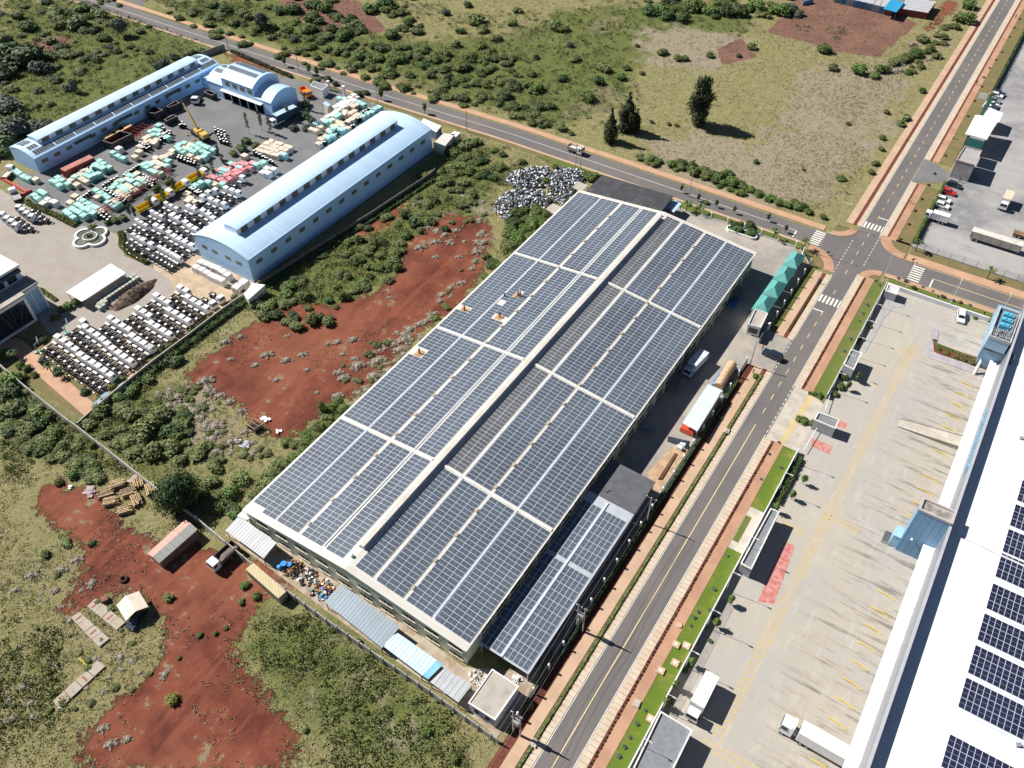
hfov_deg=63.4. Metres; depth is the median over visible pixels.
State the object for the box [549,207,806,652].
factory yard
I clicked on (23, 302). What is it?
office building
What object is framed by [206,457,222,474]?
shrub
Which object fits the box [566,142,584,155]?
pickup truck
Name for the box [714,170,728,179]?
shrub
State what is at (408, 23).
shrub
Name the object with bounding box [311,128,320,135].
wooden crate
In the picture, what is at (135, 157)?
wooden crate
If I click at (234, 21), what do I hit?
shrub
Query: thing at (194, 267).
white wrapped cab
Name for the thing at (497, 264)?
shrub
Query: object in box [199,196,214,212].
truck chassis
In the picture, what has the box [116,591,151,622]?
tent
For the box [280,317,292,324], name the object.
shrub
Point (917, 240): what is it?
palm tree
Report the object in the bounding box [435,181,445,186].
shrub
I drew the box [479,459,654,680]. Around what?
solar annex
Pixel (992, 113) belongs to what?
lean to shed
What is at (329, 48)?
shrub
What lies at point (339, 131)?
wrapped cab
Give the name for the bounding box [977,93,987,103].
notice board
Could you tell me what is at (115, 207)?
wrapped cab
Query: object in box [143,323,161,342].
truck chassis
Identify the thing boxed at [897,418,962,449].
dock ramp
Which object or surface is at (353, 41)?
shrub
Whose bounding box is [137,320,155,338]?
truck chassis
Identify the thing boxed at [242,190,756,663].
solar factory
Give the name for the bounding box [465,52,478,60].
shrub
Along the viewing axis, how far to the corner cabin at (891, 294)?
212.12 m
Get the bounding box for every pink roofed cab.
[211,175,218,181]
[216,177,225,182]
[222,173,229,178]
[226,176,234,184]
[230,172,238,180]
[239,167,247,174]
[241,162,249,167]
[245,165,254,172]
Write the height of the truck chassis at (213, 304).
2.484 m
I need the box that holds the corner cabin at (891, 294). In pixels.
[882,283,898,301]
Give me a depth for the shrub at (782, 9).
331.00 m
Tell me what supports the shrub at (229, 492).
on the ground at (150, 720)
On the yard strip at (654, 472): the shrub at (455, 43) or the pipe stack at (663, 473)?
the pipe stack at (663, 473)
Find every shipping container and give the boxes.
[60,155,94,178]
[246,563,287,603]
[846,0,853,5]
[852,0,860,7]
[859,0,868,8]
[866,0,875,10]
[872,0,881,11]
[878,0,888,13]
[885,0,892,15]
[897,6,928,18]
[902,4,930,16]
[904,0,933,11]
[904,2,931,14]
[914,0,935,9]
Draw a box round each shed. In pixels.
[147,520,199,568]
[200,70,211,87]
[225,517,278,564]
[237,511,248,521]
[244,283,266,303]
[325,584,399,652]
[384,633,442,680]
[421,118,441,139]
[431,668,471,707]
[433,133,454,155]
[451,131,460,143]
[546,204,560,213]
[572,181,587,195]
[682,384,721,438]
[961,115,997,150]
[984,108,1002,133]
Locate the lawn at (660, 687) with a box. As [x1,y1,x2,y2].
[606,446,795,767]
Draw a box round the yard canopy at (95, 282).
[66,263,126,308]
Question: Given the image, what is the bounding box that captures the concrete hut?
[468,669,518,727]
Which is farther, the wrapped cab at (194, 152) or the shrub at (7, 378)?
the wrapped cab at (194, 152)
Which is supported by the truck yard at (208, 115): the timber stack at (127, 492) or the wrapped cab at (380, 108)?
the wrapped cab at (380, 108)
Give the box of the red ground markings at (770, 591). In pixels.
[758,420,846,603]
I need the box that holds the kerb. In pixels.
[530,0,1016,767]
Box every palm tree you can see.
[6,349,18,358]
[41,362,54,370]
[51,366,62,376]
[682,200,692,210]
[696,203,705,213]
[732,225,744,232]
[769,227,780,237]
[801,237,811,249]
[914,238,923,250]
[985,265,997,278]
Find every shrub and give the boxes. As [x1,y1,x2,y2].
[0,34,11,42]
[0,39,20,60]
[0,41,44,66]
[0,61,19,79]
[0,92,26,114]
[0,109,30,124]
[0,116,27,137]
[0,132,18,148]
[0,146,11,158]
[0,348,8,358]
[0,371,21,384]
[0,380,21,397]
[0,403,8,417]
[6,397,28,416]
[9,11,25,19]
[12,420,23,426]
[16,19,37,30]
[21,373,27,379]
[24,117,51,135]
[25,428,35,433]
[27,60,53,74]
[27,402,43,416]
[27,416,50,433]
[37,334,48,343]
[39,549,49,558]
[41,409,55,421]
[42,425,62,437]
[42,436,57,449]
[43,35,55,44]
[45,5,62,18]
[50,20,66,28]
[54,477,63,486]
[55,440,66,450]
[60,301,72,310]
[60,536,71,548]
[61,84,71,91]
[65,13,87,31]
[65,467,79,480]
[70,298,82,305]
[71,2,89,13]
[71,442,82,450]
[81,456,93,464]
[88,26,100,34]
[89,402,110,419]
[94,8,108,17]
[100,33,111,40]
[107,390,124,402]
[112,404,139,421]
[116,375,126,382]
[118,433,136,448]
[124,42,136,48]
[124,384,140,397]
[130,408,165,433]
[133,429,154,444]
[141,374,153,383]
[141,441,163,461]
[154,404,173,421]
[158,58,170,65]
[158,423,179,438]
[162,593,174,602]
[163,438,181,458]
[165,691,179,706]
[167,429,185,440]
[168,53,180,59]
[168,355,185,368]
[180,48,195,56]
[186,6,199,11]
[194,47,204,53]
[196,440,214,450]
[200,475,219,488]
[203,13,213,21]
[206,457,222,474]
[207,0,218,8]
[208,499,227,514]
[217,4,231,13]
[221,484,239,499]
[226,509,239,520]
[228,18,238,25]
[231,469,249,486]
[234,143,246,151]
[236,9,253,19]
[238,580,250,589]
[247,489,262,500]
[248,299,262,308]
[251,591,260,600]
[255,311,269,322]
[259,301,272,312]
[260,470,271,477]
[260,476,273,488]
[265,22,276,30]
[265,298,276,306]
[266,309,283,319]
[270,456,289,468]
[273,5,285,14]
[279,437,291,446]
[280,26,293,34]
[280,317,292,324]
[281,287,293,298]
[283,2,302,14]
[283,280,296,289]
[287,451,300,461]
[288,320,304,331]
[297,111,307,117]
[297,290,312,300]
[299,23,316,34]
[299,437,310,444]
[302,9,320,22]
[304,42,316,49]
[304,311,322,324]
[308,77,321,82]
[310,421,325,431]
[311,0,321,8]
[317,1,333,13]
[317,401,326,411]
[318,32,332,40]
[321,45,332,51]
[321,412,333,419]
[322,296,332,302]
[322,314,333,327]
[325,401,336,411]
[331,283,340,289]
[332,46,342,55]
[335,29,349,41]
[337,290,351,300]
[343,28,353,35]
[343,272,351,279]
[350,39,357,44]
[351,51,365,60]
[352,234,364,242]
[358,277,367,283]
[362,2,376,13]
[363,58,372,65]
[363,263,372,269]
[363,350,373,358]
[368,41,377,48]
[368,237,377,244]
[373,52,384,62]
[374,252,383,258]
[375,0,395,7]
[382,66,396,75]
[384,28,397,38]
[384,260,393,268]
[387,255,399,262]
[392,54,408,63]
[392,262,404,271]
[399,209,411,218]
[404,20,412,26]
[407,216,421,227]
[409,27,424,34]
[417,61,430,68]
[419,43,429,49]
[420,726,431,737]
[423,200,432,209]
[425,71,435,78]
[427,55,440,63]
[429,196,439,203]
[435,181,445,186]
[438,47,451,55]
[439,225,449,230]
[441,145,450,153]
[446,164,454,170]
[449,148,461,158]
[449,752,459,763]
[451,40,459,46]
[454,27,465,33]
[454,62,469,71]
[454,161,468,168]
[455,186,464,192]
[457,142,473,150]
[464,164,475,174]
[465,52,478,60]
[466,12,485,25]
[471,137,482,144]
[475,41,487,50]
[476,24,488,33]
[477,168,491,177]
[481,80,491,88]
[483,47,496,54]
[487,173,498,180]
[489,34,501,41]
[492,73,501,79]
[492,260,501,268]
[497,52,506,58]
[499,89,511,100]
[499,239,517,254]
[504,250,514,258]
[506,19,517,25]
[508,79,516,83]
[509,208,523,216]
[510,229,523,241]
[512,7,523,13]
[512,83,520,92]
[519,205,529,212]
[519,224,532,232]
[522,80,533,88]
[525,215,538,227]
[527,111,540,118]
[530,81,545,92]
[535,116,550,127]
[542,177,549,183]
[548,19,563,31]
[554,24,568,32]
[554,122,565,130]
[556,74,568,81]
[568,54,580,62]
[580,90,595,103]
[584,173,596,180]
[591,75,605,84]
[594,63,612,71]
[615,72,626,80]
[635,153,643,160]
[641,3,657,16]
[643,154,654,163]
[655,2,669,11]
[656,48,667,55]
[658,8,674,20]
[666,160,675,167]
[673,54,682,60]
[676,13,689,21]
[681,55,688,60]
[683,0,706,12]
[687,165,701,176]
[699,170,711,179]
[701,5,719,14]
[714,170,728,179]
[717,3,734,15]
[723,168,733,175]
[726,176,737,187]
[733,4,749,15]
[745,185,754,192]
[746,0,765,9]
[746,42,757,50]
[746,220,754,227]
[746,228,756,235]
[754,191,764,197]
[760,11,772,18]
[763,194,776,200]
[768,2,792,16]
[774,198,782,205]
[781,2,798,11]
[782,201,792,207]
[793,9,803,18]
[793,204,803,210]
[816,42,832,53]
[828,63,837,70]
[835,174,846,181]
[850,62,869,74]
[869,71,880,78]
[874,64,892,73]
[888,57,900,64]
[896,55,906,63]
[898,52,913,60]
[908,47,922,58]
[914,33,930,42]
[925,43,935,50]
[950,22,960,29]
[952,11,977,24]
[962,0,977,9]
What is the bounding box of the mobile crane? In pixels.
[181,100,209,141]
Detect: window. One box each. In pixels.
[7,276,17,284]
[256,519,268,529]
[260,528,271,538]
[275,531,287,542]
[279,540,290,550]
[295,544,307,555]
[298,553,310,563]
[315,557,328,567]
[318,565,330,576]
[336,570,348,581]
[339,579,351,589]
[357,583,370,594]
[360,592,372,603]
[379,597,392,609]
[381,605,394,616]
[401,612,415,623]
[403,619,416,631]
[424,626,438,638]
[426,634,439,646]
[448,641,462,653]
[449,649,463,660]
[748,328,757,333]
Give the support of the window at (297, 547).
in the solar factory
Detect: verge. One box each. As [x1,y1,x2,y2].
[538,154,803,249]
[769,268,814,331]
[802,224,910,281]
[813,280,884,397]
[896,9,1023,244]
[909,247,1023,290]
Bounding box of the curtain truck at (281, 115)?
[269,104,297,127]
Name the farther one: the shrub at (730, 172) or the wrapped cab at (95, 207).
the shrub at (730, 172)
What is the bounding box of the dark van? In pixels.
[761,348,783,361]
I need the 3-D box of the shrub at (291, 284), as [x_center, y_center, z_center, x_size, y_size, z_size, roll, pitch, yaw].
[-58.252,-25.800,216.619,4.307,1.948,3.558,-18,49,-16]
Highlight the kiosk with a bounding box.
[323,101,331,113]
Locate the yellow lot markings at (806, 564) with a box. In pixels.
[700,343,920,767]
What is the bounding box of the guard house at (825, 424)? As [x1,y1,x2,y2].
[811,412,839,436]
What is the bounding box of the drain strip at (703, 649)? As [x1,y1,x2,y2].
[632,598,734,767]
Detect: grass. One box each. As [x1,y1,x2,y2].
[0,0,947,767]
[0,0,953,767]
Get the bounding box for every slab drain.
[522,0,997,767]
[576,0,1020,767]
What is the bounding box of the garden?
[0,335,102,416]
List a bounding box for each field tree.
[67,78,77,91]
[110,16,128,35]
[253,12,267,30]
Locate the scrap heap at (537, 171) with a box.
[494,166,585,218]
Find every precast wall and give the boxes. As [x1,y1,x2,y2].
[0,364,224,544]
[76,282,257,424]
[200,44,224,55]
[224,540,497,742]
[258,168,434,283]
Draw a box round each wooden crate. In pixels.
[31,176,40,184]
[65,199,74,205]
[70,193,79,201]
[72,181,82,189]
[77,176,84,183]
[81,178,91,186]
[93,194,101,201]
[122,193,131,201]
[130,154,139,161]
[133,170,141,176]
[134,148,144,156]
[135,144,143,149]
[149,140,158,148]
[151,155,159,159]
[152,165,161,169]
[160,154,169,158]
[166,152,175,158]
[167,148,176,154]
[182,190,192,197]
[183,198,192,204]
[186,153,194,158]
[194,155,202,163]
[210,181,218,187]
[240,153,249,160]
[263,150,270,157]
[268,152,274,159]
[272,153,279,160]
[281,147,289,153]
[285,145,293,152]
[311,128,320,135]
[315,141,322,148]
[316,124,323,131]
[342,112,347,119]
[344,119,351,125]
[344,125,351,132]
[348,117,355,123]
[349,104,356,109]
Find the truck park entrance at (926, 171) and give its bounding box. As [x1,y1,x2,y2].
[913,159,949,181]
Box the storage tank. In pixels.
[713,360,737,393]
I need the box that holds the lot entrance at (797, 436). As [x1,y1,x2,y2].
[766,386,823,451]
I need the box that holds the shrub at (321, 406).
[317,401,326,411]
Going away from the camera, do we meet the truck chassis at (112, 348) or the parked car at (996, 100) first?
the truck chassis at (112, 348)
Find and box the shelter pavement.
[728,506,762,553]
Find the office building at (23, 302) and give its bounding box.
[0,254,49,343]
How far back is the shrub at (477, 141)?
265.13 m
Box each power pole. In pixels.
[510,711,522,736]
[575,144,582,168]
[575,604,587,631]
[646,495,656,520]
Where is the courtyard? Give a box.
[0,189,173,344]
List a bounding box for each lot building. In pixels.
[633,711,692,767]
[840,349,861,379]
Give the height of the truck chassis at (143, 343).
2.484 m
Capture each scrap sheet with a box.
[82,485,95,497]
[238,440,249,449]
[260,416,270,421]
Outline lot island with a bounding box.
[925,329,985,376]
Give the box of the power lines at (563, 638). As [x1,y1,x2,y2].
[474,496,655,767]
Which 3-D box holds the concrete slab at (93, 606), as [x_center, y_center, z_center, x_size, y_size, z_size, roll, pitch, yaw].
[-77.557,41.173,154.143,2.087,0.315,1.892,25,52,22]
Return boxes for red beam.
[0,178,31,195]
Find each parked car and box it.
[125,609,146,630]
[935,200,949,209]
[938,194,951,203]
[942,187,956,196]
[946,180,962,188]
[953,309,965,323]
[982,103,996,109]
[985,101,998,107]
[987,96,1000,103]
[989,91,1003,98]
[994,89,1005,95]
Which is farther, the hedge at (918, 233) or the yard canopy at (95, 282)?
the hedge at (918, 233)
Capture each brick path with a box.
[115,0,825,229]
[500,0,991,767]
[591,0,1023,767]
[808,228,905,277]
[906,254,1023,298]
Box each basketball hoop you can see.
[34,337,40,353]
[63,320,68,334]
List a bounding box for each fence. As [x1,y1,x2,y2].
[357,97,419,120]
[516,357,748,717]
[701,211,797,247]
[768,247,812,329]
[911,240,1023,282]
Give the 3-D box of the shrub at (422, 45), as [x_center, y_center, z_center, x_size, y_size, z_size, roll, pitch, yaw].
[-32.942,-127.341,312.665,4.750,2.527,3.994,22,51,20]
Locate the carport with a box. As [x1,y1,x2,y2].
[750,251,804,315]
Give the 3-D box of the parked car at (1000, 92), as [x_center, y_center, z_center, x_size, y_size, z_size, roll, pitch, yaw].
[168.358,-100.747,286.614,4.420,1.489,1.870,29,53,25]
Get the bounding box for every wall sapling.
[663,696,670,706]
[672,679,679,688]
[688,656,697,665]
[713,617,721,625]
[727,595,735,603]
[773,502,781,510]
[790,489,796,498]
[800,475,809,483]
[845,381,852,388]
[855,372,860,380]
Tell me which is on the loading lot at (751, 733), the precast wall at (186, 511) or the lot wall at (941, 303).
the lot wall at (941, 303)
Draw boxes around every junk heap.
[282,560,305,578]
[295,567,317,586]
[309,578,335,600]
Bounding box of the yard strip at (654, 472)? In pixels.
[646,446,687,493]
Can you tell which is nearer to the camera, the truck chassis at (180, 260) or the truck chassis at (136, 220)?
the truck chassis at (180, 260)
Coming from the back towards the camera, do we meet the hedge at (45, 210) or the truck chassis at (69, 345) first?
the hedge at (45, 210)
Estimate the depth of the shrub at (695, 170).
252.10 m
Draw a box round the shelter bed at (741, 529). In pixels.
[733,515,750,541]
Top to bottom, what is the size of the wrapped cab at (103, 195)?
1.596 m
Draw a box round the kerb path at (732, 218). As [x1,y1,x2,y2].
[71,0,805,244]
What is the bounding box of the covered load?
[679,424,695,436]
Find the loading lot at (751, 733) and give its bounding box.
[630,287,989,767]
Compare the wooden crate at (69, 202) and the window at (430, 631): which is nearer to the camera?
the window at (430, 631)
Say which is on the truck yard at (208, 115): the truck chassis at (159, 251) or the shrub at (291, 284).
the truck chassis at (159, 251)
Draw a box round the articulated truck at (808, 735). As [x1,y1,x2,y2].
[778,714,849,766]
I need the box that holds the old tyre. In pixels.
[119,575,127,582]
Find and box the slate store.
[586,175,673,212]
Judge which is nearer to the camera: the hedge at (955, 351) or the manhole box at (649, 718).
the manhole box at (649, 718)
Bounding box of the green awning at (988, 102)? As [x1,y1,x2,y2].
[980,97,993,115]
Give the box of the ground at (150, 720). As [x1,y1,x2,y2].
[0,0,1023,767]
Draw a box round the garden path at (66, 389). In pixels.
[0,338,92,414]
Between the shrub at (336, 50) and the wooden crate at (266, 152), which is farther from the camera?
the shrub at (336, 50)
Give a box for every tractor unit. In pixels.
[191,96,202,104]
[1013,230,1023,238]
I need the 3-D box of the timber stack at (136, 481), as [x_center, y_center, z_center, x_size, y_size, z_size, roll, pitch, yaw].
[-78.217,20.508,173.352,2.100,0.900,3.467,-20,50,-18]
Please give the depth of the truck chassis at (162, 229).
231.66 m
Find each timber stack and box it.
[96,487,114,499]
[101,495,119,507]
[108,478,125,488]
[115,503,132,515]
[120,485,137,497]
[130,493,143,506]
[131,475,143,488]
[144,481,154,495]
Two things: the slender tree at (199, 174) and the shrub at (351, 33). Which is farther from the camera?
the shrub at (351, 33)
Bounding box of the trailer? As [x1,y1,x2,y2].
[969,227,1023,252]
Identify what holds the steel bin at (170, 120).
on the truck yard at (208, 115)
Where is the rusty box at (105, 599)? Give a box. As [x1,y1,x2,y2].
[101,595,108,603]
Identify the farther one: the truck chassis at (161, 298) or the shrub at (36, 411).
the truck chassis at (161, 298)
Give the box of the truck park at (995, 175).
[912,37,1023,281]
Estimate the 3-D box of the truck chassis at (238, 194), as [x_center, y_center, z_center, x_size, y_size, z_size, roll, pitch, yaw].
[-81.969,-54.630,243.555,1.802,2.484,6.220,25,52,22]
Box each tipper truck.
[0,164,15,178]
[7,186,21,202]
[134,197,159,214]
[153,188,174,204]
[166,178,190,194]
[186,167,208,182]
[206,540,239,571]
[298,86,312,98]
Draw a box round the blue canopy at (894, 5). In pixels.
[881,0,903,20]
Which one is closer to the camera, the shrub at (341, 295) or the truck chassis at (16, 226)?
the shrub at (341, 295)
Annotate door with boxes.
[78,139,91,151]
[119,118,131,125]
[169,92,179,102]
[846,0,853,5]
[853,0,860,6]
[859,2,866,8]
[866,4,873,9]
[872,5,879,11]
[878,7,885,13]
[885,10,892,15]
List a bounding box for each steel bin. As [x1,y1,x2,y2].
[102,131,134,150]
[146,106,165,120]
[164,115,178,125]
[166,101,182,113]
[203,90,217,100]
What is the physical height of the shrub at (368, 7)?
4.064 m
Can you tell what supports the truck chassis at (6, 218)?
on the courtyard
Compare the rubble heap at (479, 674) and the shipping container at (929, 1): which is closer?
the rubble heap at (479, 674)
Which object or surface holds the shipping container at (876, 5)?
on the ground at (150, 720)
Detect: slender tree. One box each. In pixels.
[124,203,131,216]
[130,205,136,215]
[147,196,153,209]
[159,189,166,200]
[170,178,176,192]
[196,167,201,179]
[209,162,214,173]
[214,144,219,156]
[219,154,225,163]
[241,139,245,152]
[243,113,249,133]
[255,111,261,128]
[265,117,271,130]
[303,92,307,106]
[305,108,309,124]
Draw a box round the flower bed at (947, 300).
[886,279,992,321]
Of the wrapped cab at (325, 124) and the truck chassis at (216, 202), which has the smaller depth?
the truck chassis at (216, 202)
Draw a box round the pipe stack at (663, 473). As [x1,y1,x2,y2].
[658,453,676,479]
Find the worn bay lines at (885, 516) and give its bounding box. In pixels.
[763,302,983,767]
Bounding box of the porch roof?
[667,200,680,215]
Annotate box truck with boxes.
[682,349,708,377]
[684,670,718,723]
[923,209,950,224]
[997,189,1014,210]
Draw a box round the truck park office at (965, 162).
[949,146,981,181]
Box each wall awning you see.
[665,372,682,395]
[729,285,745,300]
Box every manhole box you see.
[645,713,654,723]
[656,666,665,675]
[670,658,679,667]
[671,640,680,648]
[676,622,681,627]
[682,641,690,649]
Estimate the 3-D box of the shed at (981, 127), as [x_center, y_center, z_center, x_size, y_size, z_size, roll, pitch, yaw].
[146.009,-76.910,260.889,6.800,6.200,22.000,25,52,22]
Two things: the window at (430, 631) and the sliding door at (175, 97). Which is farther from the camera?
the sliding door at (175, 97)
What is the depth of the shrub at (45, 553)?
161.16 m
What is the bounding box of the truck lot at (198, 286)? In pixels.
[41,252,255,392]
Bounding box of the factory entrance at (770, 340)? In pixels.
[747,330,790,370]
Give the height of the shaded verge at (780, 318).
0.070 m
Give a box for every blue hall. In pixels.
[9,54,218,173]
[194,111,432,282]
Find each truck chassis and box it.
[0,211,22,220]
[3,215,26,225]
[7,218,31,228]
[11,222,35,232]
[15,204,38,213]
[19,207,42,216]
[23,210,46,219]
[27,213,51,223]
[39,333,62,354]
[46,337,68,358]
[52,341,74,362]
[57,345,82,366]
[62,351,85,372]
[65,317,89,337]
[68,355,91,376]
[70,323,90,343]
[74,359,96,380]
[76,328,96,348]
[80,362,103,384]
[81,332,101,352]
[86,335,108,356]
[87,367,109,388]
[92,340,113,360]
[92,371,117,393]
[96,314,115,333]
[97,344,117,365]
[102,318,121,338]
[104,349,123,368]
[108,322,126,342]
[109,353,128,373]
[113,326,135,346]
[116,357,136,377]
[118,332,136,351]
[121,232,136,247]
[123,305,142,324]
[124,336,142,355]
[125,218,139,232]
[126,235,141,250]
[128,237,148,253]
[128,308,147,328]
[129,220,143,234]
[129,339,148,358]
[134,312,155,332]
[135,344,152,364]
[136,241,156,258]
[136,343,156,364]
[137,223,150,235]
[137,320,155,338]
[142,209,154,222]
[142,292,160,310]
[143,222,159,238]
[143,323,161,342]
[147,212,159,225]
[147,245,162,260]
[148,225,166,241]
[148,295,166,313]
[149,327,167,345]
[150,214,165,228]
[151,247,166,262]
[153,299,173,318]
[155,249,170,264]
[155,330,175,349]
[156,229,173,245]
[156,307,173,324]
[157,201,168,213]
[159,251,174,266]
[160,212,175,227]
[161,310,180,328]
[163,203,174,216]
[163,233,177,248]
[163,253,177,269]
[166,206,180,220]
[166,215,182,230]
[166,255,183,271]
[167,284,184,301]
[167,314,185,332]
[169,236,182,251]
[173,287,191,306]
[174,219,189,235]
[174,239,189,254]
[174,294,191,311]
[174,317,193,337]
[179,203,191,217]
[179,242,196,259]
[180,223,193,237]
[180,297,197,315]
[182,206,198,220]
[185,226,199,240]
[186,300,203,318]
[190,208,207,224]
[192,304,211,324]
[193,193,207,207]
[196,189,212,205]
[196,211,212,227]
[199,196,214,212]
[200,215,217,229]
[200,297,218,310]
[202,187,219,202]
[207,199,220,212]
[208,291,226,304]
[212,201,228,216]
[214,185,229,199]
[220,187,235,201]
[226,189,242,205]
[230,174,246,188]
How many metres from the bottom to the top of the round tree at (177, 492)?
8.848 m
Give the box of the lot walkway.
[862,299,905,352]
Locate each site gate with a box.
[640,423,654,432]
[667,436,689,445]
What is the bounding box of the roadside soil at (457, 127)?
[346,91,540,155]
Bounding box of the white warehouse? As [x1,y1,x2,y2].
[842,304,1023,767]
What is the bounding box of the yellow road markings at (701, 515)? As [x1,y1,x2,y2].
[551,5,1022,767]
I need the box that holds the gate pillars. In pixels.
[326,80,345,95]
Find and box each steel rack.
[97,166,172,213]
[127,121,152,139]
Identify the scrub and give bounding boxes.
[0,0,977,750]
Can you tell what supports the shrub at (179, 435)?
on the ground at (150, 720)
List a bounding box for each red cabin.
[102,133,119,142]
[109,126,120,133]
[117,123,133,132]
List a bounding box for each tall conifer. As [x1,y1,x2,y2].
[603,107,621,143]
[617,92,637,133]
[635,108,641,130]
[686,75,716,127]
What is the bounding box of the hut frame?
[245,418,264,434]
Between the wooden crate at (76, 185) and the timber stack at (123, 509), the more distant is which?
the wooden crate at (76, 185)
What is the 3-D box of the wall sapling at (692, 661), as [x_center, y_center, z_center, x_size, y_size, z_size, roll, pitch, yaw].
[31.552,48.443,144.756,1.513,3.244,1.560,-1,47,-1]
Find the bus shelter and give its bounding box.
[738,508,779,577]
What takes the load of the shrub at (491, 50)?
on the ground at (150, 720)
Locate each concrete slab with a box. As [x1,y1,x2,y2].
[53,691,70,708]
[64,681,82,698]
[71,612,86,624]
[76,671,93,686]
[78,619,93,631]
[85,625,100,638]
[87,599,101,611]
[89,661,104,676]
[92,632,109,646]
[95,604,107,617]
[102,611,117,623]
[110,617,124,629]
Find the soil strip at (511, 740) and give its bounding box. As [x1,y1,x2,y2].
[487,363,753,767]
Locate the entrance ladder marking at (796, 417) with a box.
[780,395,813,444]
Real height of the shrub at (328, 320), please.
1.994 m
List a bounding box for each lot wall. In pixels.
[628,448,798,767]
[825,282,887,398]
[886,282,989,321]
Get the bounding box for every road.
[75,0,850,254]
[532,0,1014,767]
[864,250,1023,310]
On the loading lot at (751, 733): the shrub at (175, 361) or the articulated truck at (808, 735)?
the articulated truck at (808, 735)
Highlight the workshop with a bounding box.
[207,62,298,116]
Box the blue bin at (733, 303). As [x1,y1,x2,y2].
[727,296,740,309]
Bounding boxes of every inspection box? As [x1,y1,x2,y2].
[529,737,538,747]
[632,698,640,707]
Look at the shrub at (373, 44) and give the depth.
312.43 m
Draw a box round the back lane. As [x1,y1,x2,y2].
[226,519,541,736]
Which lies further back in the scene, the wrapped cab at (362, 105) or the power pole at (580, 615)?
the wrapped cab at (362, 105)
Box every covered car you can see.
[99,391,109,399]
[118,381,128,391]
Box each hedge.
[23,198,77,226]
[40,287,57,301]
[117,230,148,264]
[124,296,246,389]
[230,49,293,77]
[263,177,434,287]
[516,374,762,767]
[560,378,738,655]
[774,455,803,503]
[788,279,821,331]
[808,391,821,398]
[912,181,946,243]
[936,343,975,361]
[987,31,1023,99]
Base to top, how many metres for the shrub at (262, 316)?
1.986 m
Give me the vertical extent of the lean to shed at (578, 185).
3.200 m
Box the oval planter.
[726,225,756,239]
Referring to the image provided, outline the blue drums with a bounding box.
[277,561,291,569]
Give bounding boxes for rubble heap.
[468,668,486,686]
[512,674,522,684]
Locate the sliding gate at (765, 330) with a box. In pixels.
[758,323,769,342]
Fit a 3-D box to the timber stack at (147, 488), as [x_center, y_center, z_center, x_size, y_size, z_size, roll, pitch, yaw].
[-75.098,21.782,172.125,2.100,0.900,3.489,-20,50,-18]
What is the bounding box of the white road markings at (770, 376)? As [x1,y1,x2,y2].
[92,0,1015,767]
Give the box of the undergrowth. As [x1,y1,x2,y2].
[0,0,848,767]
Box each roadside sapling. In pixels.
[313,66,318,76]
[378,89,383,99]
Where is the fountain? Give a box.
[72,226,107,248]
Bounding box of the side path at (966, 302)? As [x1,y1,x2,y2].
[884,273,995,313]
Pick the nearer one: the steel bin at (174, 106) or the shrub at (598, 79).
the steel bin at (174, 106)
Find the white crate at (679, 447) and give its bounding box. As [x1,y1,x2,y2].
[676,444,682,450]
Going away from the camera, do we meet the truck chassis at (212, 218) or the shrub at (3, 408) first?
the shrub at (3, 408)
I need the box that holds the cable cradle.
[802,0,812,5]
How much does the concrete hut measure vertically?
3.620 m
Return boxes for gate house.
[310,81,328,97]
[746,309,767,336]
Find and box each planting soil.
[515,0,994,767]
[587,0,1022,767]
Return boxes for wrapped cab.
[14,170,23,178]
[19,173,27,181]
[23,176,32,183]
[29,192,39,200]
[33,195,42,202]
[38,200,49,207]
[39,190,49,198]
[50,199,60,208]
[51,179,59,187]
[55,182,65,191]
[57,177,65,183]
[61,209,70,215]
[64,181,72,189]
[65,211,73,217]
[69,214,79,221]
[70,174,79,181]
[74,209,83,218]
[78,198,87,202]
[79,212,90,221]
[84,207,91,213]
[85,169,94,173]
[85,174,95,182]
[88,210,97,219]
[91,172,98,180]
[91,187,100,194]
[91,205,99,210]
[93,163,100,170]
[96,171,103,179]
[98,165,107,174]
[100,192,108,200]
[104,195,112,200]
[106,164,114,172]
[107,185,116,191]
[108,150,116,157]
[110,204,119,211]
[114,146,124,153]
[114,153,121,161]
[114,200,123,208]
[117,178,126,183]
[119,155,128,163]
[124,189,134,196]
[127,178,135,184]
[129,173,137,178]
[134,182,143,191]
[139,162,146,170]
[142,165,150,172]
[146,168,153,174]
[150,169,158,177]
[154,123,163,128]
[155,171,165,178]
[162,134,172,142]
[162,163,171,170]
[163,158,173,165]
[175,147,183,154]
[179,150,187,156]
[184,146,193,152]
[189,149,198,156]
[190,182,200,189]
[191,264,200,274]
[196,180,205,188]
[196,259,204,266]
[197,266,205,276]
[199,154,208,162]
[202,151,211,158]
[202,261,210,268]
[202,269,211,279]
[205,179,212,187]
[207,272,214,282]
[208,147,215,155]
[208,263,216,272]
[212,274,220,284]
[213,265,221,274]
[216,171,223,176]
[217,276,227,287]
[218,181,226,189]
[218,268,226,276]
[223,271,233,282]
[231,283,243,294]
[237,278,250,290]
[252,161,260,169]
[258,169,265,177]
[259,159,268,166]
[264,170,272,178]
[269,166,278,174]
[279,152,288,160]
[312,121,320,127]
[322,120,329,127]
[323,135,331,143]
[328,133,336,140]
[337,128,343,135]
[341,127,346,134]
[359,102,366,109]
[359,114,366,121]
[364,111,371,118]
[375,105,382,111]
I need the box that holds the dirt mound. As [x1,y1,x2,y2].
[109,279,156,311]
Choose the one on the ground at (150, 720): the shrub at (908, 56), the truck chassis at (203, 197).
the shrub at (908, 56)
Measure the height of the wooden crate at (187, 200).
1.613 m
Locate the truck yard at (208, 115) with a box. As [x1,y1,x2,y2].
[12,76,432,265]
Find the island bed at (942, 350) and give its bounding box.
[933,342,985,369]
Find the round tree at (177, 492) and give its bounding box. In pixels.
[149,469,203,519]

